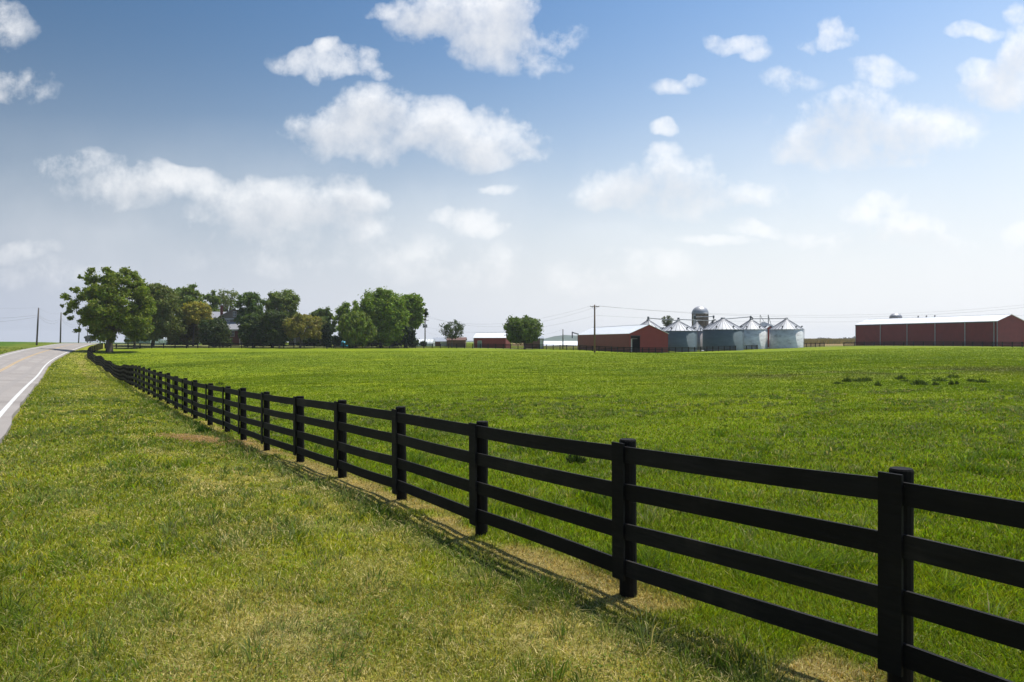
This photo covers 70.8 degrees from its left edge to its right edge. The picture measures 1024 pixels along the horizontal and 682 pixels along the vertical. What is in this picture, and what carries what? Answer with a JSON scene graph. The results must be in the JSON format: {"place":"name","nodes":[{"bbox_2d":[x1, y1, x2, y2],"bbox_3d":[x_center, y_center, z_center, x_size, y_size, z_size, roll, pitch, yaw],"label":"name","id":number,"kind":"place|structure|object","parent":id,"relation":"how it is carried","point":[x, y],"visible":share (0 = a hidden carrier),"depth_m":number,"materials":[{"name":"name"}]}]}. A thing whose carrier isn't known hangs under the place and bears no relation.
{"place":"outdoors","nodes":[
{"label":"outdoors","id":0,"kind":"place"},
{"bbox_2d":[0,343,103,442],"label":"road","id":1,"kind":"structure","parent":0,"point":[11,411],"depth_m":69.72,"materials":[{"name":"grey asphalt"}]},
{"bbox_2d":[0,343,67,359],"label":"road wheel track","id":2,"kind":"structure","parent":1,"relation":"on","point":[26,351],"depth_m":126.18,"materials":[{"name":"grey asphalt"}]},
{"bbox_2d":[0,343,74,366],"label":"road wheel track","id":3,"kind":"structure","parent":1,"relation":"on","point":[25,355],"depth_m":112.93,"materials":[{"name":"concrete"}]},
{"bbox_2d":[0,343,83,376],"bbox_3d":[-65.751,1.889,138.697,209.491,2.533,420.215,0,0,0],"label":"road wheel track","id":4,"kind":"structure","parent":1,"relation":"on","point":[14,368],"depth_m":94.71,"materials":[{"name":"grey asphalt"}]},
{"bbox_2d":[0,344,89,416],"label":"road edge line","id":5,"kind":"object","parent":1,"relation":"on","point":[7,406],"visible":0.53,"depth_m":37.87,"materials":[{"name":"white paint"}]},
{"bbox_2d":[0,342,1023,681],"bbox_3d":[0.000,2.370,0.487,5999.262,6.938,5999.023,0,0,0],"label":"ground","id":6,"kind":"structure","parent":0,"point":[12,346],"depth_m":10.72,"materials":[{"name":"green plant"}]},
{"bbox_2d":[36,307,38,344],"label":"utility pole","id":7,"kind":"object","parent":6,"relation":"on","point":[37,327],"visible":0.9,"depth_m":169.88,"materials":[{"name":"grey wood"}]},
{"bbox_2d":[59,313,61,342],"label":"utility pole","id":8,"kind":"object","parent":6,"relation":"on","point":[60,326],"visible":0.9,"depth_m":214.84,"materials":[{"name":"grey wood"}]},
{"bbox_2d":[84,335,95,342],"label":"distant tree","id":9,"kind":"object","parent":6,"relation":"on","point":[89,340],"visible":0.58,"depth_m":557.16,"materials":[{"name":"green plant"}]},
{"bbox_2d":[60,266,156,351],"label":"oak tree","id":10,"kind":"object","parent":6,"relation":"on","point":[106,314],"visible":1,"depth_m":147.38,"materials":[{"name":"green plant"}]},
{"bbox_2d":[125,315,155,348],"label":"understory tree","id":11,"kind":"object","parent":6,"relation":"on","point":[149,329],"visible":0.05,"depth_m":172.57,"materials":[{"name":"green plant"}]},
{"bbox_2d":[123,336,159,342],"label":"sage shed","id":12,"kind":"structure","parent":6,"relation":"on","point":[148,341],"depth_m":255.00,"materials":[{"name":"green metal"}]},
{"bbox_2d":[126,280,188,345],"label":"maple tree","id":13,"kind":"object","parent":6,"relation":"on","point":[168,324],"visible":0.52,"depth_m":183.73,"materials":[{"name":"green plant"}]},
{"bbox_2d":[172,284,203,342],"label":"tall tree","id":14,"kind":"object","parent":6,"relation":"on","point":[189,294],"visible":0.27,"depth_m":209.89,"materials":[{"name":"green plant"}]},
{"bbox_2d":[179,321,199,345],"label":"bronze shrub","id":15,"kind":"object","parent":6,"relation":"on","point":[186,337],"visible":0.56,"depth_m":193.08,"materials":[{"name":"brown plant"}]},
{"bbox_2d":[180,301,213,345],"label":"golden tree","id":16,"kind":"object","parent":6,"relation":"on","point":[196,314],"visible":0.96,"depth_m":190.93,"materials":[{"name":"yellow plant"}]},
{"bbox_2d":[135,428,263,446],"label":"hay clippings","id":17,"kind":"object","parent":6,"relation":"on","point":[202,437],"visible":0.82,"depth_m":19.09,"materials":[{"name":"brown plant"}]},
{"bbox_2d":[195,423,209,432],"bbox_3d":[-9.093,2.578,21.192,0.488,0.338,0.487,0,0,0],"label":"dock plant","id":18,"kind":"object","parent":6,"relation":"on","point":[202,430],"visible":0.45,"depth_m":21.15,"materials":[{"name":"green plant"}]},
{"bbox_2d":[202,289,223,311],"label":"tall tree","id":19,"kind":"object","parent":6,"relation":"on","point":[215,301],"visible":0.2,"depth_m":225.25,"materials":[{"name":"green plant"}]},
{"bbox_2d":[198,317,229,345],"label":"evergreen shrub","id":20,"kind":"object","parent":6,"relation":"on","point":[211,331],"visible":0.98,"depth_m":186.04,"materials":[{"name":"green plant"}]},
{"bbox_2d":[214,315,232,345],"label":"evergreen shrub","id":21,"kind":"object","parent":6,"relation":"on","point":[227,338],"visible":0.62,"depth_m":188.25,"materials":[{"name":"green plant"}]},
{"bbox_2d":[211,305,241,345],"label":"farmhouse","id":22,"kind":"object","parent":6,"relation":"on","point":[230,316],"visible":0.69,"depth_m":206.65,"materials":[{"name":"red brick"}]},
{"bbox_2d":[217,288,238,311],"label":"sparse tree","id":23,"kind":"object","parent":6,"relation":"on","point":[228,305],"visible":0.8,"depth_m":229.16,"materials":[{"name":"green plant"}]},
{"bbox_2d":[239,312,260,345],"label":"cedar tree","id":24,"kind":"object","parent":6,"relation":"on","point":[248,335],"visible":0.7,"depth_m":187.89,"materials":[{"name":"green plant"}]},
{"bbox_2d":[234,291,266,342],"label":"tree","id":25,"kind":"object","parent":6,"relation":"on","point":[250,301],"visible":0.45,"depth_m":198.20,"materials":[{"name":"green plant"}]},
{"bbox_2d":[253,307,288,346],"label":"cedar tree","id":26,"kind":"object","parent":6,"relation":"on","point":[268,323],"visible":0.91,"depth_m":185.55,"materials":[{"name":"green plant"}]},
{"bbox_2d":[271,330,286,347],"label":"clipped hedge","id":27,"kind":"object","parent":6,"relation":"on","point":[279,338],"visible":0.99,"depth_m":185.00,"materials":[{"name":"green plant"}]},
{"bbox_2d":[262,289,299,345],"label":"tall tree","id":28,"kind":"object","parent":6,"relation":"on","point":[286,302],"visible":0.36,"depth_m":209.75,"materials":[{"name":"green plant"}]},
{"bbox_2d":[174,335,419,345],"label":"undergrowth","id":29,"kind":"object","parent":6,"relation":"on","point":[307,340],"visible":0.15,"depth_m":206.35,"materials":[{"name":"green plant"}]},
{"bbox_2d":[280,313,322,347],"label":"golden tree","id":30,"kind":"object","parent":6,"relation":"on","point":[300,325],"visible":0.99,"depth_m":185.71,"materials":[{"name":"yellow plant"}]},
{"bbox_2d":[289,337,315,345],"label":"brick cottage","id":31,"kind":"structure","parent":6,"relation":"on","point":[296,340],"depth_m":212.53,"materials":[{"name":"grey"}]},
{"bbox_2d":[315,316,327,342],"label":"tall tree","id":32,"kind":"object","parent":6,"relation":"on","point":[323,321],"visible":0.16,"depth_m":207.62,"materials":[{"name":"green plant"}]},
{"bbox_2d":[309,306,337,345],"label":"tall tree","id":33,"kind":"object","parent":6,"relation":"on","point":[326,314],"visible":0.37,"depth_m":212.99,"materials":[{"name":"green plant"}]},
{"bbox_2d":[321,324,332,348],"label":"arborvitae","id":34,"kind":"object","parent":6,"relation":"on","point":[327,336],"visible":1,"depth_m":185.37,"materials":[{"name":"green plant"}]},
{"bbox_2d":[332,337,339,347],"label":"round shrub","id":35,"kind":"object","parent":6,"relation":"on","point":[335,341],"visible":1,"depth_m":186.57,"materials":[{"name":"green plant"}]},
{"bbox_2d":[331,300,360,341],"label":"tall tree","id":36,"kind":"object","parent":6,"relation":"on","point":[343,308],"visible":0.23,"depth_m":205.99,"materials":[{"name":"green plant"}]},
{"bbox_2d":[336,310,377,347],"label":"willow tree","id":37,"kind":"object","parent":6,"relation":"on","point":[356,329],"visible":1,"depth_m":187.46,"materials":[{"name":"green plant"}]},
{"bbox_2d":[357,286,411,347],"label":"tall tree","id":38,"kind":"object","parent":6,"relation":"on","point":[386,309],"visible":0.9,"depth_m":193.94,"materials":[{"name":"green plant"}]},
{"bbox_2d":[397,326,416,345],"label":"round shrub","id":39,"kind":"object","parent":6,"relation":"on","point":[409,339],"visible":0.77,"depth_m":198.29,"materials":[{"name":"green plant"}]},
{"bbox_2d":[400,293,425,345],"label":"tall tree","id":40,"kind":"object","parent":6,"relation":"on","point":[416,317],"visible":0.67,"depth_m":203.93,"materials":[{"name":"green plant"}]},
{"bbox_2d":[0,347,838,681],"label":"verge grass","id":41,"kind":"structure","parent":6,"relation":"on","point":[14,617],"depth_m":7.10,"materials":[{"name":"green plant"}]},
{"bbox_2d":[419,340,426,345],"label":"round shrub","id":42,"kind":"object","parent":6,"relation":"on","point":[422,342],"visible":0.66,"depth_m":204.52,"materials":[{"name":"green plant"}]},
{"bbox_2d":[417,339,434,345],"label":"hoop tunnel","id":43,"kind":"structure","parent":6,"relation":"on","point":[429,342],"depth_m":233.05,"materials":[{"name":"white plastic"}]},
{"bbox_2d":[423,316,428,341],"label":"utility pole","id":44,"kind":"object","parent":6,"relation":"on","point":[425,329],"visible":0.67,"depth_m":221.90,"materials":[{"name":"grey wood"}]},
{"bbox_2d":[423,308,428,334],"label":"climbing vine","id":45,"kind":"object","parent":44,"relation":"attached to","point":[425,313],"visible":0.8,"depth_m":221.69,"materials":[{"name":"green plant"}]},
{"bbox_2d":[433,337,446,345],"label":"garage","id":46,"kind":"structure","parent":6,"relation":"on","point":[442,341],"depth_m":240.00,"materials":[{"name":"grey"}]},
{"bbox_2d":[439,319,465,345],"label":"honey locust","id":47,"kind":"object","parent":6,"relation":"on","point":[452,334],"visible":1,"depth_m":204.04,"materials":[{"name":"green plant"}]},
{"bbox_2d":[446,337,466,345],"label":"lean to shed","id":48,"kind":"object","parent":6,"relation":"on","point":[460,341],"visible":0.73,"depth_m":236.00,"materials":[{"name":"brown"}]},
{"bbox_2d":[104,343,824,352],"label":"fence","id":49,"kind":"object","parent":6,"relation":"on","point":[532,347],"visible":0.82,"depth_m":185.72,"materials":[{"name":"black wood"}]},
{"bbox_2d":[473,333,510,347],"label":"red barn","id":50,"kind":"structure","parent":6,"relation":"on","point":[488,338],"depth_m":224.16,"materials":[{"name":"metal"}]},
{"bbox_2d":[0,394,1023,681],"bbox_3d":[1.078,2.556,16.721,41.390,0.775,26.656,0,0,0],"label":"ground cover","id":51,"kind":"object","parent":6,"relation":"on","point":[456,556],"visible":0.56,"depth_m":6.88,"materials":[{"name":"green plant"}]},
{"bbox_2d":[502,314,543,348],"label":"round tree","id":52,"kind":"object","parent":6,"relation":"on","point":[526,333],"visible":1,"depth_m":187.30,"materials":[{"name":"green plant"}]},
{"bbox_2d":[525,336,543,346],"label":"brown shed","id":53,"kind":"structure","parent":6,"relation":"on","point":[540,341],"depth_m":215.00,"materials":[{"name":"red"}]},
{"bbox_2d":[87,343,1023,681],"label":"board fence","id":54,"kind":"object","parent":6,"relation":"on","point":[899,547],"visible":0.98,"depth_m":5.67,"materials":[{"name":"black wood"}]},
{"bbox_2d":[544,341,577,345],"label":"long white shed","id":55,"kind":"structure","parent":6,"relation":"on","point":[552,343],"depth_m":295.72,"materials":[{"name":"metal"}]},
{"bbox_2d":[565,454,587,463],"bbox_3d":[1.296,2.346,14.607,0.475,0.330,0.473,0,0,0],"label":"weed clump","id":56,"kind":"object","parent":6,"relation":"on","point":[575,458],"visible":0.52,"depth_m":14.52,"materials":[{"name":"green plant"}]},
{"bbox_2d":[590,305,598,351],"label":"utility pole","id":57,"kind":"object","parent":6,"relation":"on","point":[594,306],"visible":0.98,"depth_m":157.84,"materials":[{"name":"brown wood"}]},
{"bbox_2d":[598,315,1017,321],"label":"overhead wire","id":58,"kind":"object","parent":57,"relation":"attached to","point":[755,321],"visible":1,"depth_m":163.05,"materials":[{"name":"black metal"}]},
{"bbox_2d":[605,306,1023,316],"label":"overhead wire","id":59,"kind":"object","parent":57,"relation":"attached to","point":[768,316],"visible":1,"depth_m":163.24,"materials":[{"name":"black metal"}]},
{"bbox_2d":[572,324,668,351],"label":"red barn","id":60,"kind":"structure","parent":6,"relation":"on","point":[645,336],"depth_m":178.89,"materials":[{"name":"metal"}]},
{"bbox_2d":[640,319,663,329],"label":"grain bin","id":61,"kind":"object","parent":6,"relation":"on","point":[647,321],"visible":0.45,"depth_m":224.43,"materials":[{"name":"metal"}]},
{"bbox_2d":[661,315,673,325],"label":"sparse tree","id":62,"kind":"object","parent":6,"relation":"on","point":[668,322],"visible":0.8,"depth_m":254.18,"materials":[{"name":"green plant"}]},
{"bbox_2d":[661,320,697,350],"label":"grain bin","id":63,"kind":"object","parent":6,"relation":"on","point":[681,334],"visible":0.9,"depth_m":191.71,"materials":[{"name":"metal"}]},
{"bbox_2d":[691,321,704,349],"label":"grain bin","id":64,"kind":"object","parent":6,"relation":"on","point":[698,326],"visible":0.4,"depth_m":213.59,"materials":[{"name":"metal"}]},
{"bbox_2d":[692,306,708,327],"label":"tower silo","id":65,"kind":"object","parent":6,"relation":"on","point":[700,311],"visible":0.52,"depth_m":242.68,"materials":[{"name":"metal"}]},
{"bbox_2d":[702,317,743,350],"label":"grain bin","id":66,"kind":"object","parent":6,"relation":"on","point":[722,331],"visible":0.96,"depth_m":199.59,"materials":[{"name":"metal"}]},
{"bbox_2d":[739,318,767,348],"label":"grain bin","id":67,"kind":"object","parent":6,"relation":"on","point":[756,333],"visible":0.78,"depth_m":211.10,"materials":[{"name":"metal"}]},
{"bbox_2d":[760,315,772,346],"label":"elevator shed","id":68,"kind":"structure","parent":6,"relation":"on","point":[768,325],"depth_m":238.23,"materials":[{"name":"silver metal"}]},
{"bbox_2d":[769,318,803,348],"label":"grain bin","id":69,"kind":"object","parent":6,"relation":"on","point":[786,333],"visible":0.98,"depth_m":208.36,"materials":[{"name":"metal"}]},
{"bbox_2d":[752,317,784,318],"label":"grain conveyor","id":70,"kind":"object","parent":69,"relation":"on","point":[768,318],"visible":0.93,"depth_m":213.51,"materials":[{"name":"grey metal"}]},
{"bbox_2d":[804,338,854,343],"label":"corn field","id":71,"kind":"structure","parent":6,"relation":"on","point":[827,341],"depth_m":349.22,"materials":[{"name":"green plant"}]},
{"bbox_2d":[842,376,850,381],"bbox_3d":[18.890,2.140,40.591,0.575,0.439,0.579,0,0,41],"label":"weed clump","id":72,"kind":"object","parent":6,"relation":"on","point":[847,379],"visible":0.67,"depth_m":40.52,"materials":[{"name":"green plant"}]},
{"bbox_2d":[852,377,868,381],"bbox_3d":[19.755,2.150,40.847,0.982,0.379,0.980,0,0,0],"label":"weed clump","id":73,"kind":"object","parent":6,"relation":"on","point":[859,380],"visible":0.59,"depth_m":40.75,"materials":[{"name":"green plant"}]},
{"bbox_2d":[889,313,901,317],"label":"tower silo","id":74,"kind":"object","parent":6,"relation":"on","point":[895,315],"visible":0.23,"depth_m":298.32,"materials":[{"name":"metal"}]},
{"bbox_2d":[895,374,905,379],"bbox_3d":[22.981,2.116,42.608,0.692,0.405,0.688,0,0,0],"label":"weed clump","id":75,"kind":"object","parent":6,"relation":"on","point":[900,377],"visible":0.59,"depth_m":42.50,"materials":[{"name":"green plant"}]},
{"bbox_2d":[911,378,928,384],"bbox_3d":[21.094,2.093,37.301,0.899,0.458,0.811,0,0,42],"label":"weed clump","id":76,"kind":"object","parent":6,"relation":"on","point":[921,382],"visible":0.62,"depth_m":37.22,"materials":[{"name":"green plant"}]},
{"bbox_2d":[843,341,1023,346],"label":"board fence","id":77,"kind":"object","parent":6,"relation":"on","point":[903,344],"visible":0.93,"depth_m":206.57,"materials":[{"name":"brown wood"}]},
{"bbox_2d":[855,314,1023,345],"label":"machinery shed","id":78,"kind":"structure","parent":6,"relation":"on","point":[971,329],"depth_m":216.11,"materials":[{"name":"red metal"}]},
{"bbox_2d":[931,376,947,380],"bbox_3d":[23.817,2.103,40.105,0.882,0.365,0.894,0,0,0],"label":"weed clump","id":79,"kind":"object","parent":6,"relation":"on","point":[938,379],"visible":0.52,"depth_m":40.09,"materials":[{"name":"green plant"}]},
{"bbox_2d":[974,378,989,382],"bbox_3d":[24.942,2.094,38.223,0.738,0.338,0.758,0,0,0],"label":"weed clump","id":80,"kind":"object","parent":6,"relation":"on","point":[981,380],"visible":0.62,"depth_m":38.12,"materials":[{"name":"green plant"}]},
{"bbox_2d":[0,0,1023,342],"label":"sky","id":81,"kind":"structure","parent":0,"point":[822,166],"materials":[{"name":"blue"}]},
{"bbox_2d":[466,335,577,341],"bbox_3d":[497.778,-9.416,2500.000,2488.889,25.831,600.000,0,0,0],"label":"hills","id":82,"kind":"structure","parent":0,"point":[565,338],"depth_m":2303.07,"materials":[{"name":"plant"}]}
]}

